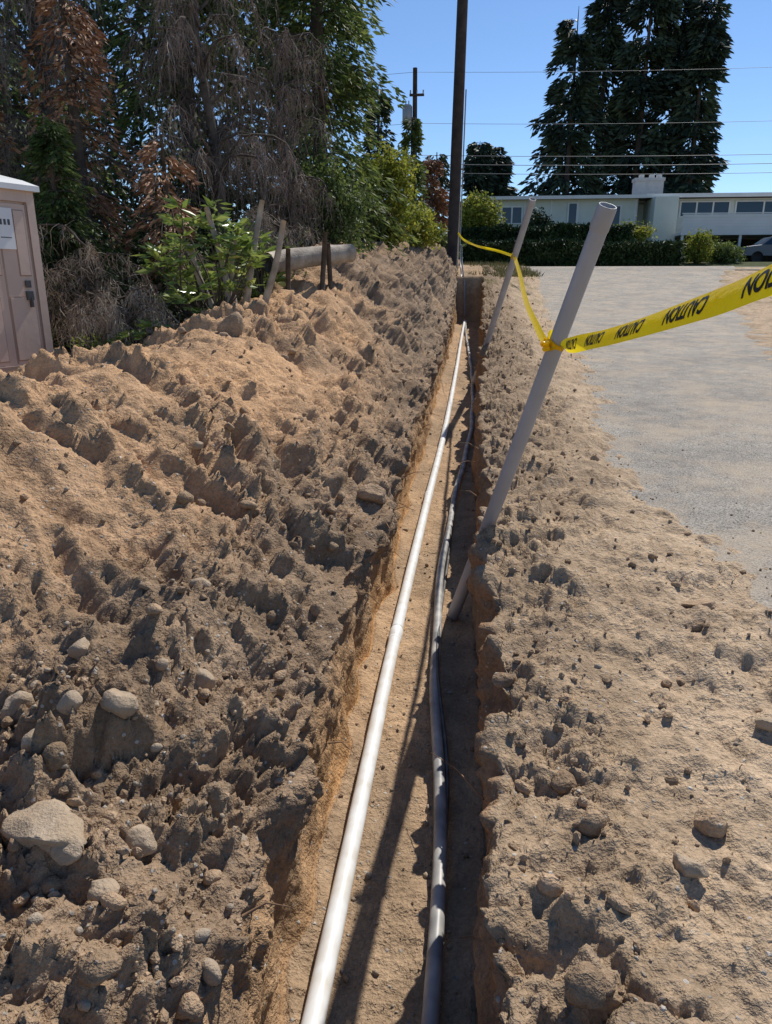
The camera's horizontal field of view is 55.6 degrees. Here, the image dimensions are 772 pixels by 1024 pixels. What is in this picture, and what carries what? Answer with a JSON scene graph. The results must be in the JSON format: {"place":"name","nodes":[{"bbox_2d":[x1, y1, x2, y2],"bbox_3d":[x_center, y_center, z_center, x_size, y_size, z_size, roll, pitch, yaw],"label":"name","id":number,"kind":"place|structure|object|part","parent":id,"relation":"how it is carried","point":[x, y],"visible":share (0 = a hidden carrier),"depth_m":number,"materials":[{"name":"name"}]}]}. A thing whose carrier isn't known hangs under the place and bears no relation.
{"place":"outdoors","nodes":[
{"label":"outdoors","id":0,"kind":"place"},
{"bbox_2d":[0,239,771,1023],"bbox_3d":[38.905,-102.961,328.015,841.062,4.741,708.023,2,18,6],"label":"ground","id":1,"kind":"structure","parent":0,"point":[264,957],"depth_m":3.27,"materials":[{"name":"brown soil"}]},
{"bbox_2d":[0,691,34,720],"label":"rock","id":2,"kind":"object","parent":1,"relation":"on","point":[13,703],"visible":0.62,"depth_m":2.55,"materials":[{"name":"stone"}]},
{"bbox_2d":[0,66,48,233],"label":"dead cedar tree","id":3,"kind":"object","parent":1,"relation":"on","point":[10,138],"visible":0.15,"depth_m":11.49,"materials":[{"name":"brown plant"}]},
{"bbox_2d":[0,9,49,273],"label":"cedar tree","id":4,"kind":"object","parent":1,"relation":"on","point":[8,29],"visible":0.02,"depth_m":14.67,"materials":[{"name":"green plant"}]},
{"bbox_2d":[0,175,53,372],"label":"portable toilet","id":5,"kind":"object","parent":1,"relation":"on","point":[25,331],"visible":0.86,"depth_m":8.51,"materials":[{"name":"beige plastic"}]},
{"bbox_2d":[0,203,43,367],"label":"door","id":6,"kind":"structure","parent":5,"relation":"in","point":[26,322],"depth_m":8.51,"materials":[{"name":"beige plastic"}]},
{"bbox_2d":[21,728,34,752],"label":"rock","id":7,"kind":"object","parent":1,"relation":"on","point":[26,740],"visible":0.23,"depth_m":2.28,"materials":[{"name":"stone"}]},
{"bbox_2d":[0,799,86,854],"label":"rock","id":8,"kind":"object","parent":1,"relation":"on","point":[29,827],"visible":0.85,"depth_m":2.06,"materials":[{"name":"stone"}]},
{"bbox_2d":[41,228,65,347],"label":"undergrowth shrub","id":9,"kind":"object","parent":1,"relation":"on","point":[50,267],"depth_m":10.88,"materials":[{"name":"green plant"}]},
{"bbox_2d":[42,258,65,339],"bbox_3d":[-5.140,-2.682,9.874,1.728,1.706,1.789,-5,18,-14],"label":"dry brush","id":10,"kind":"object","parent":1,"relation":"on","point":[44,270],"visible":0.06,"depth_m":9.69,"materials":[{"name":"brown plant"}]},
{"bbox_2d":[50,834,83,864],"bbox_3d":[-0.887,0.937,2.031,0.103,0.072,0.077,12,21,34],"label":"rock","id":11,"kind":"object","parent":1,"relation":"on","point":[70,853],"visible":0.84,"depth_m":2.01,"materials":[{"name":"stone"}]},
{"bbox_2d":[56,690,82,714],"bbox_3d":[-1.027,0.621,2.376,0.080,0.081,0.056,-6,18,-18],"label":"rock","id":12,"kind":"object","parent":1,"relation":"on","point":[69,700],"visible":0.99,"depth_m":2.35,"materials":[{"name":"stone"}]},
{"bbox_2d":[0,0,153,298],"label":"cedar tree","id":13,"kind":"object","parent":1,"relation":"on","point":[17,107],"visible":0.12,"depth_m":14.39,"materials":[{"name":"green plant"}]},
{"bbox_2d":[18,116,136,351],"bbox_3d":[-4.654,-3.491,10.445,2.110,3.924,2.638,-14,22,-37],"label":"cedar tree","id":14,"kind":"object","parent":1,"relation":"on","point":[67,208],"visible":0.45,"depth_m":10.19,"materials":[{"name":"green plant"}]},
{"bbox_2d":[67,637,89,659],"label":"rock","id":15,"kind":"object","parent":1,"relation":"on","point":[78,648],"visible":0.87,"depth_m":2.87,"materials":[{"name":"stone"}]},
{"bbox_2d":[0,0,164,241],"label":"dead weeping tree","id":16,"kind":"object","parent":1,"relation":"on","point":[29,9],"visible":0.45,"depth_m":12.05,"materials":[{"name":"brown plant"}]},
{"bbox_2d":[18,0,161,300],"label":"dead cedar tree","id":17,"kind":"object","parent":1,"relation":"on","point":[68,62],"visible":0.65,"depth_m":10.97,"materials":[{"name":"brown plant"}]},
{"bbox_2d":[37,220,151,346],"bbox_3d":[-4.138,-2.919,10.039,2.054,2.059,1.817,2,18,6],"label":"dry brush","id":18,"kind":"object","parent":1,"relation":"on","point":[86,281],"visible":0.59,"depth_m":9.92,"materials":[{"name":"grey plant"}]},
{"bbox_2d":[66,331,128,349],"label":"yellow shrub","id":19,"kind":"object","parent":1,"relation":"on","point":[95,340],"visible":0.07,"depth_m":8.94,"materials":[{"name":"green plant"}]},
{"bbox_2d":[87,878,119,901],"bbox_3d":[-0.771,1.033,2.001,0.087,0.051,0.078,2,18,6],"label":"rock","id":20,"kind":"object","parent":1,"relation":"on","point":[98,889],"visible":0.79,"depth_m":1.98,"materials":[{"name":"stone"}]},
{"bbox_2d":[56,277,179,350],"bbox_3d":[-3.341,-2.268,9.629,2.105,1.647,1.873,2,18,6],"label":"dry brush","id":21,"kind":"object","parent":1,"relation":"on","point":[117,317],"visible":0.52,"depth_m":9.43,"materials":[{"name":"grey plant"}]},
{"bbox_2d":[100,688,138,718],"bbox_3d":[-0.899,0.645,2.461,0.130,0.104,0.109,13,22,36],"label":"rock","id":22,"kind":"object","parent":1,"relation":"on","point":[120,703],"visible":0.97,"depth_m":2.42,"materials":[{"name":"stone"}]},
{"bbox_2d":[47,253,197,347],"bbox_3d":[-4.157,-2.687,10.719,2.903,2.082,2.022,2,18,6],"label":"undergrowth shrub","id":23,"kind":"object","parent":1,"relation":"on","point":[122,286],"visible":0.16,"depth_m":10.47,"materials":[{"name":"green plant"}]},
{"bbox_2d":[91,318,171,345],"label":"rhododendron bush","id":24,"kind":"object","parent":1,"relation":"on","point":[144,325],"visible":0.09,"depth_m":9.05,"materials":[{"name":"green plant"}]},
{"bbox_2d":[124,824,156,856],"bbox_3d":[-0.749,1.000,2.214,0.121,0.104,0.088,9,19,26],"label":"rock","id":25,"kind":"object","parent":1,"relation":"on","point":[141,836],"visible":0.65,"depth_m":2.18,"materials":[{"name":"stone"}]},
{"bbox_2d":[124,134,204,342],"bbox_3d":[-3.288,-4.028,11.305,1.592,3.216,2.250,-2,18,-7],"label":"dead cedar tree","id":26,"kind":"object","parent":1,"relation":"on","point":[148,180],"visible":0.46,"depth_m":10.78,"materials":[{"name":"brown plant"}]},
{"bbox_2d":[66,0,278,293],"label":"cedar tree","id":27,"kind":"object","parent":1,"relation":"on","point":[131,102],"visible":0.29,"depth_m":14.61,"materials":[{"name":"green plant"}]},
{"bbox_2d":[0,0,374,294],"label":"background trees","id":28,"kind":"object","parent":1,"relation":"on","point":[109,22],"visible":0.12,"depth_m":18.36,"materials":[{"name":"plant"}]},
{"bbox_2d":[192,441,202,449],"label":"rock","id":29,"kind":"object","parent":1,"relation":"on","point":[197,445],"visible":1,"depth_m":4.63,"materials":[{"name":"stone"}]},
{"bbox_2d":[189,577,210,588],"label":"rock","id":30,"kind":"object","parent":1,"relation":"on","point":[205,583],"visible":0.69,"depth_m":3.36,"materials":[{"name":"stone"}]},
{"bbox_2d":[132,194,270,317],"bbox_3d":[-2.401,-3.130,9.681,1.769,1.961,1.430,13,22,35],"label":"rhododendron bush","id":31,"kind":"object","parent":1,"relation":"on","point":[184,292],"visible":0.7,"depth_m":9.44,"materials":[{"name":"green plant"}]},
{"bbox_2d":[155,245,251,319],"bbox_3d":[-2.639,-3.029,10.906,1.699,1.808,2.247,2,18,6],"label":"dry brush","id":32,"kind":"object","parent":1,"relation":"on","point":[183,267],"visible":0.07,"depth_m":10.71,"materials":[{"name":"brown plant"}]},
{"bbox_2d":[196,668,215,689],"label":"rock","id":33,"kind":"object","parent":1,"relation":"on","point":[205,678],"visible":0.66,"depth_m":2.97,"materials":[{"name":"stone"}]},
{"bbox_2d":[114,0,307,266],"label":"dead weeping tree","id":34,"kind":"object","parent":1,"relation":"on","point":[219,174],"visible":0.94,"depth_m":12.21,"materials":[{"name":"grey plant"}]},
{"bbox_2d":[141,210,306,310],"bbox_3d":[-2.498,-3.689,11.748,2.746,2.418,1.878,2,18,6],"label":"undergrowth shrub","id":35,"kind":"object","parent":1,"relation":"on","point":[208,247],"visible":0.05,"depth_m":11.48,"materials":[{"name":"green plant"}]},
{"bbox_2d":[218,312,243,336],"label":"rock","id":36,"kind":"object","parent":1,"relation":"on","point":[232,324],"visible":0.77,"depth_m":7.92,"materials":[{"name":"beige stone"}]},
{"bbox_2d":[188,200,285,308],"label":"wooden posts","id":37,"kind":"object","parent":1,"relation":"on","point":[269,285],"visible":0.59,"depth_m":9.56,"materials":[{"name":"brown wood"}]},
{"bbox_2d":[230,231,292,298],"bbox_3d":[-1.815,-3.487,10.660,0.922,1.205,0.880,2,18,6],"label":"rhododendron bush","id":38,"kind":"object","parent":1,"relation":"on","point":[259,275],"visible":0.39,"depth_m":10.61,"materials":[{"name":"green plant"}]},
{"bbox_2d":[232,204,321,279],"bbox_3d":[-1.748,-4.198,12.236,1.691,1.705,1.386,-9,20,-27],"label":"dry brush","id":39,"kind":"object","parent":1,"relation":"on","point":[276,232],"visible":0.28,"depth_m":11.97,"materials":[{"name":"brown plant"}]},
{"bbox_2d":[26,340,539,985],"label":"cobbles","id":40,"kind":"object","parent":1,"relation":"on","point":[212,972],"visible":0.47,"depth_m":1.97,"materials":[{"name":"stone"}]},
{"bbox_2d":[224,27,341,248],"bbox_3d":[-1.844,-6.335,13.897,2.375,4.852,1.955,2,18,6],"label":"dead weeping tree","id":41,"kind":"object","parent":1,"relation":"on","point":[282,49],"visible":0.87,"depth_m":13.37,"materials":[{"name":"grey plant"}]},
{"bbox_2d":[262,232,356,290],"bbox_3d":[-1.082,-3.491,11.153,0.484,1.455,1.688,17,24,42],"label":"fallen log","id":42,"kind":"object","parent":1,"relation":"on","point":[322,256],"visible":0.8,"depth_m":10.94,"materials":[{"name":"grey wood"}]},
{"bbox_2d":[209,0,419,269],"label":"cedar tree","id":43,"kind":"object","parent":1,"relation":"on","point":[351,86],"visible":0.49,"depth_m":15.80,"materials":[{"name":"green plant"}]},
{"bbox_2d":[258,149,377,258],"bbox_3d":[-1.365,-5.916,14.783,2.521,2.631,1.802,2,18,6],"label":"undergrowth shrub","id":44,"kind":"object","parent":1,"relation":"on","point":[346,200],"visible":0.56,"depth_m":14.45,"materials":[{"name":"green plant"}]},
{"bbox_2d":[0,259,703,1021],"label":"dirt clods","id":45,"kind":"object","parent":1,"relation":"on","point":[588,985],"visible":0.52,"depth_m":2.23,"materials":[{"name":"brown soil"}]},
{"bbox_2d":[330,164,393,241],"bbox_3d":[-0.894,-7.915,19.619,2.021,2.701,2.116,14,22,37],"label":"yellow green bush","id":46,"kind":"object","parent":1,"relation":"on","point":[365,179],"visible":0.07,"depth_m":19.47,"materials":[{"name":"green plant"}]},
{"bbox_2d":[242,359,483,939],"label":"exposed roots","id":47,"kind":"object","parent":1,"relation":"on","point":[270,903],"visible":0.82,"depth_m":3.31,"materials":[{"name":"brown wood"}]},
{"bbox_2d":[357,483,386,504],"bbox_3d":[-0.112,-0.121,5.556,0.238,0.182,0.188,2,18,6],"label":"rock","id":48,"kind":"object","parent":1,"relation":"on","point":[371,493],"visible":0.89,"depth_m":5.49,"materials":[{"name":"beige stone"}]},
{"bbox_2d":[360,85,396,236],"bbox_3d":[-0.216,-12.409,27.973,3.468,6.853,2.339,-13,22,-35],"label":"young conifer","id":49,"kind":"object","parent":1,"relation":"on","point":[385,112],"visible":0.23,"depth_m":27.11,"materials":[{"name":"green plant"}]},
{"bbox_2d":[301,320,465,1023],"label":"white conduit pipe","id":50,"kind":"object","parent":1,"relation":"on","point":[319,993],"visible":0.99,"depth_m":3.43,"materials":[{"name":"plastic"}]},
{"bbox_2d":[0,249,771,1023],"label":"dirt clods","id":51,"kind":"object","parent":1,"relation":"on","point":[174,943],"visible":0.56,"depth_m":2.66,"materials":[{"name":"brown soil"}]},
{"bbox_2d":[3,255,770,1022],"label":"gravel stones","id":52,"kind":"object","parent":1,"relation":"on","point":[83,1005],"visible":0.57,"depth_m":2.78,"materials":[{"name":"stone"}]},
{"bbox_2d":[356,135,428,247],"bbox_3d":[-0.029,-8.807,20.428,2.156,3.131,2.239,9,20,27],"label":"yellow green bush","id":53,"kind":"object","parent":1,"relation":"on","point":[390,166],"visible":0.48,"depth_m":20.10,"materials":[{"name":"green plant"}]},
{"bbox_2d":[402,67,423,201],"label":"utility pole","id":54,"kind":"object","parent":1,"relation":"on","point":[408,113],"visible":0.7,"depth_m":40.07,"materials":[{"name":"brown wood"}]},
{"bbox_2d":[87,67,771,184],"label":"overhead wires","id":55,"kind":"object","parent":54,"relation":"attached to","point":[604,156],"visible":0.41,"depth_m":39.94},
{"bbox_2d":[398,117,433,229],"bbox_3d":[1.046,-12.599,29.369,2.329,5.930,2.526,-1,18,-4],"label":"young conifer","id":56,"kind":"object","parent":1,"relation":"on","point":[414,128],"visible":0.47,"depth_m":28.94,"materials":[{"name":"green plant"}]},
{"bbox_2d":[394,202,447,249],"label":"vine maple bush","id":57,"kind":"object","parent":1,"relation":"on","point":[426,236],"visible":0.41,"depth_m":22.70,"materials":[{"name":"green plant"}]},
{"bbox_2d":[414,159,448,233],"bbox_3d":[1.867,-12.688,31.563,2.502,4.682,1.818,-12,21,-33],"label":"browning cedar","id":58,"kind":"object","parent":1,"relation":"on","point":[437,200],"visible":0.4,"depth_m":31.17,"materials":[{"name":"brown plant"}]},
{"bbox_2d":[423,152,459,259],"bbox_3d":[2.201,-13.147,32.575,2.401,5.213,1.879,8,19,24],"label":"young conifer","id":59,"kind":"object","parent":1,"relation":"on","point":[443,178],"visible":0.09,"depth_m":31.91,"materials":[{"name":"green plant"}]},
{"bbox_2d":[429,229,464,257],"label":"vine maple bush","id":60,"kind":"object","parent":1,"relation":"on","point":[442,243],"visible":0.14,"depth_m":27.20,"materials":[{"name":"green plant"}]},
{"bbox_2d":[421,320,475,1023],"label":"poly conduit pipe","id":61,"kind":"object","parent":1,"relation":"on","point":[435,945],"visible":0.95,"depth_m":3.55,"materials":[{"name":"grey plastic"}]},
{"bbox_2d":[447,0,467,315],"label":"utility pole","id":62,"kind":"object","parent":1,"relation":"on","point":[454,248],"visible":0.91,"depth_m":25.53,"materials":[{"name":"brown wood"}]},
{"bbox_2d":[445,141,500,232],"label":"conifer tree","id":63,"kind":"object","parent":1,"relation":"on","point":[479,156],"visible":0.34,"depth_m":64.47,"materials":[{"name":"green plant"}]},
{"bbox_2d":[460,186,507,228],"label":"deciduous bush","id":64,"kind":"object","parent":1,"relation":"on","point":[477,212],"visible":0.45,"depth_m":45.08,"materials":[{"name":"green plant"}]},
{"bbox_2d":[479,147,519,197],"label":"conifer tree","id":65,"kind":"object","parent":1,"relation":"on","point":[502,166],"visible":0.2,"depth_m":66.18,"materials":[{"name":"green plant"}]},
{"bbox_2d":[470,198,535,386],"bbox_3d":[1.985,-3.654,12.804,0.113,3.227,2.158,-5,18,-16],"label":"grey conduit pipe","id":66,"kind":"object","parent":1,"relation":"on","point":[518,243],"visible":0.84,"depth_m":12.31,"materials":[{"name":"plastic"}]},
{"bbox_2d":[463,261,543,282],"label":"dry grass","id":67,"kind":"structure","parent":1,"relation":"on","point":[501,270],"depth_m":29.18,"materials":[{"name":"plant"}]},
{"bbox_2d":[447,202,616,619],"bbox_3d":[0.752,-0.318,4.358,0.093,2.723,1.374,-8,19,-24],"label":"grey conduit pipe","id":68,"kind":"object","parent":1,"relation":"on","point":[602,220],"visible":0.88,"depth_m":3.93,"materials":[{"name":"plastic"}]},
{"bbox_2d":[458,232,771,352],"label":"caution tape","id":69,"kind":"object","parent":68,"relation":"attached to","point":[754,287],"visible":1,"depth_m":2.03,"materials":[{"name":"yellow plastic"}]},
{"bbox_2d":[528,206,553,226],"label":"garden shrub","id":70,"kind":"object","parent":1,"relation":"on","point":[536,218],"visible":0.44,"depth_m":46.47,"materials":[{"name":"green plant"}]},
{"bbox_2d":[459,221,635,245],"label":"clipped hedge","id":71,"kind":"object","parent":1,"relation":"on","point":[503,231],"visible":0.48,"depth_m":43.86,"materials":[{"name":"green plant"}]},
{"bbox_2d":[517,9,615,195],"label":"conifer tree","id":72,"kind":"object","parent":1,"relation":"on","point":[583,101],"visible":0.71,"depth_m":65.27,"materials":[{"name":"green plant"}]},
{"bbox_2d":[458,237,687,265],"bbox_3d":[10.095,-14.114,40.643,12.565,2.278,1.979,2,18,6],"label":"clipped hedge","id":73,"kind":"object","parent":1,"relation":"on","point":[562,252],"visible":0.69,"depth_m":39.91,"materials":[{"name":"green plant"}]},
{"bbox_2d":[539,0,636,194],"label":"conifer tree","id":74,"kind":"object","parent":1,"relation":"on","point":[603,26],"visible":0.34,"depth_m":65.78,"materials":[{"name":"green plant"}]},
{"bbox_2d":[493,196,771,241],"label":"walls","id":75,"kind":"structure","parent":1,"relation":"on","point":[661,214],"depth_m":49.67,"materials":[{"name":"beige paint"}]},
{"bbox_2d":[485,192,771,261],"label":"fascia deck and trim","id":76,"kind":"structure","parent":75,"relation":"attached to","point":[724,230],"depth_m":47.21,"materials":[{"name":"white paint"}]},
{"bbox_2d":[486,196,771,201],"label":"roof","id":77,"kind":"structure","parent":75,"relation":"on","point":[642,199],"depth_m":49.10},
{"bbox_2d":[502,201,771,226],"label":"windows","id":78,"kind":"structure","parent":75,"relation":"attached to","point":[704,207],"depth_m":49.52,"materials":[{"name":"blue glass"}]},
{"bbox_2d":[632,174,665,203],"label":"chimney","id":79,"kind":"object","parent":75,"relation":"on","point":[652,184],"visible":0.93,"depth_m":50.86,"materials":[{"name":"white brick"}]},
{"bbox_2d":[678,239,771,261],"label":"carport back","id":80,"kind":"object","parent":75,"relation":"attached to","point":[747,242],"depth_m":53.91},
{"bbox_2d":[571,0,696,194],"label":"conifer tree","id":81,"kind":"object","parent":1,"relation":"on","point":[638,90],"visible":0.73,"depth_m":64.58,"materials":[{"name":"green plant"}]},
{"bbox_2d":[613,215,657,241],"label":"garden shrub","id":82,"kind":"object","parent":1,"relation":"on","point":[639,233],"visible":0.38,"depth_m":43.70,"materials":[{"name":"green plant"}]},
{"bbox_2d":[632,0,722,192],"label":"conifer tree","id":83,"kind":"object","parent":1,"relation":"on","point":[656,128],"visible":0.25,"depth_m":64.94,"materials":[{"name":"green plant"}]},
{"bbox_2d":[673,852,708,877],"bbox_3d":[0.885,1.026,2.121,0.093,0.055,0.079,2,18,6],"label":"rock","id":84,"kind":"object","parent":1,"relation":"on","point":[687,866],"visible":0.96,"depth_m":2.10,"materials":[{"name":"stone"}]},
{"bbox_2d":[663,0,734,192],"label":"conifer tree","id":85,"kind":"object","parent":1,"relation":"on","point":[715,40],"visible":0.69,"depth_m":63.76,"materials":[{"name":"green plant"}]},
{"bbox_2d":[681,599,718,608],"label":"rock","id":86,"kind":"object","parent":1,"relation":"on","point":[709,604],"visible":0.75,"depth_m":3.68,"materials":[{"name":"beige stone"}]},
{"bbox_2d":[681,227,719,263],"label":"garden shrub","id":87,"kind":"object","parent":1,"relation":"on","point":[695,253],"visible":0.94,"depth_m":41.84,"materials":[{"name":"green plant"}]},
{"bbox_2d":[693,809,727,837],"bbox_3d":[1.034,0.979,2.301,0.096,0.085,0.090,-7,19,-20],"label":"rock","id":88,"kind":"object","parent":1,"relation":"on","point":[710,823],"visible":1,"depth_m":2.27,"materials":[{"name":"beige stone"}]},
{"bbox_2d":[707,238,749,263],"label":"garden shrub","id":89,"kind":"object","parent":1,"relation":"on","point":[725,254],"visible":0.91,"depth_m":42.21,"materials":[{"name":"green plant"}]},
{"bbox_2d":[740,237,771,261],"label":"parked car","id":90,"kind":"object","parent":1,"relation":"on","point":[759,250],"visible":0.66,"depth_m":43.86,"materials":[{"name":"grey paint"}]},
{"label":"windows","id":91,"kind":"part","parent":90,"relation":"part of","materials":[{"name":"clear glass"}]},
{"bbox_2d":[755,717,771,731],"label":"rock","id":92,"kind":"object","parent":1,"relation":"on","point":[763,723],"visible":1,"depth_m":2.76,"materials":[{"name":"stone"}]},
{"bbox_2d":[0,0,771,245],"label":"sky","id":93,"kind":"structure","parent":0,"point":[510,44],"materials":[{"name":"blue"}]},
{"bbox_2d":[525,266,771,624],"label":"driveway","id":94,"kind":"structure","parent":0,"point":[701,390],"depth_m":8.92,"materials":[{"name":"concrete"}]},
{"bbox_2d":[580,348,771,595],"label":"spilled dirt crumbs","id":95,"kind":"object","parent":94,"relation":"on","point":[677,492],"visible":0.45,"depth_m":5.44,"materials":[{"name":"brown soil"}]}
]}

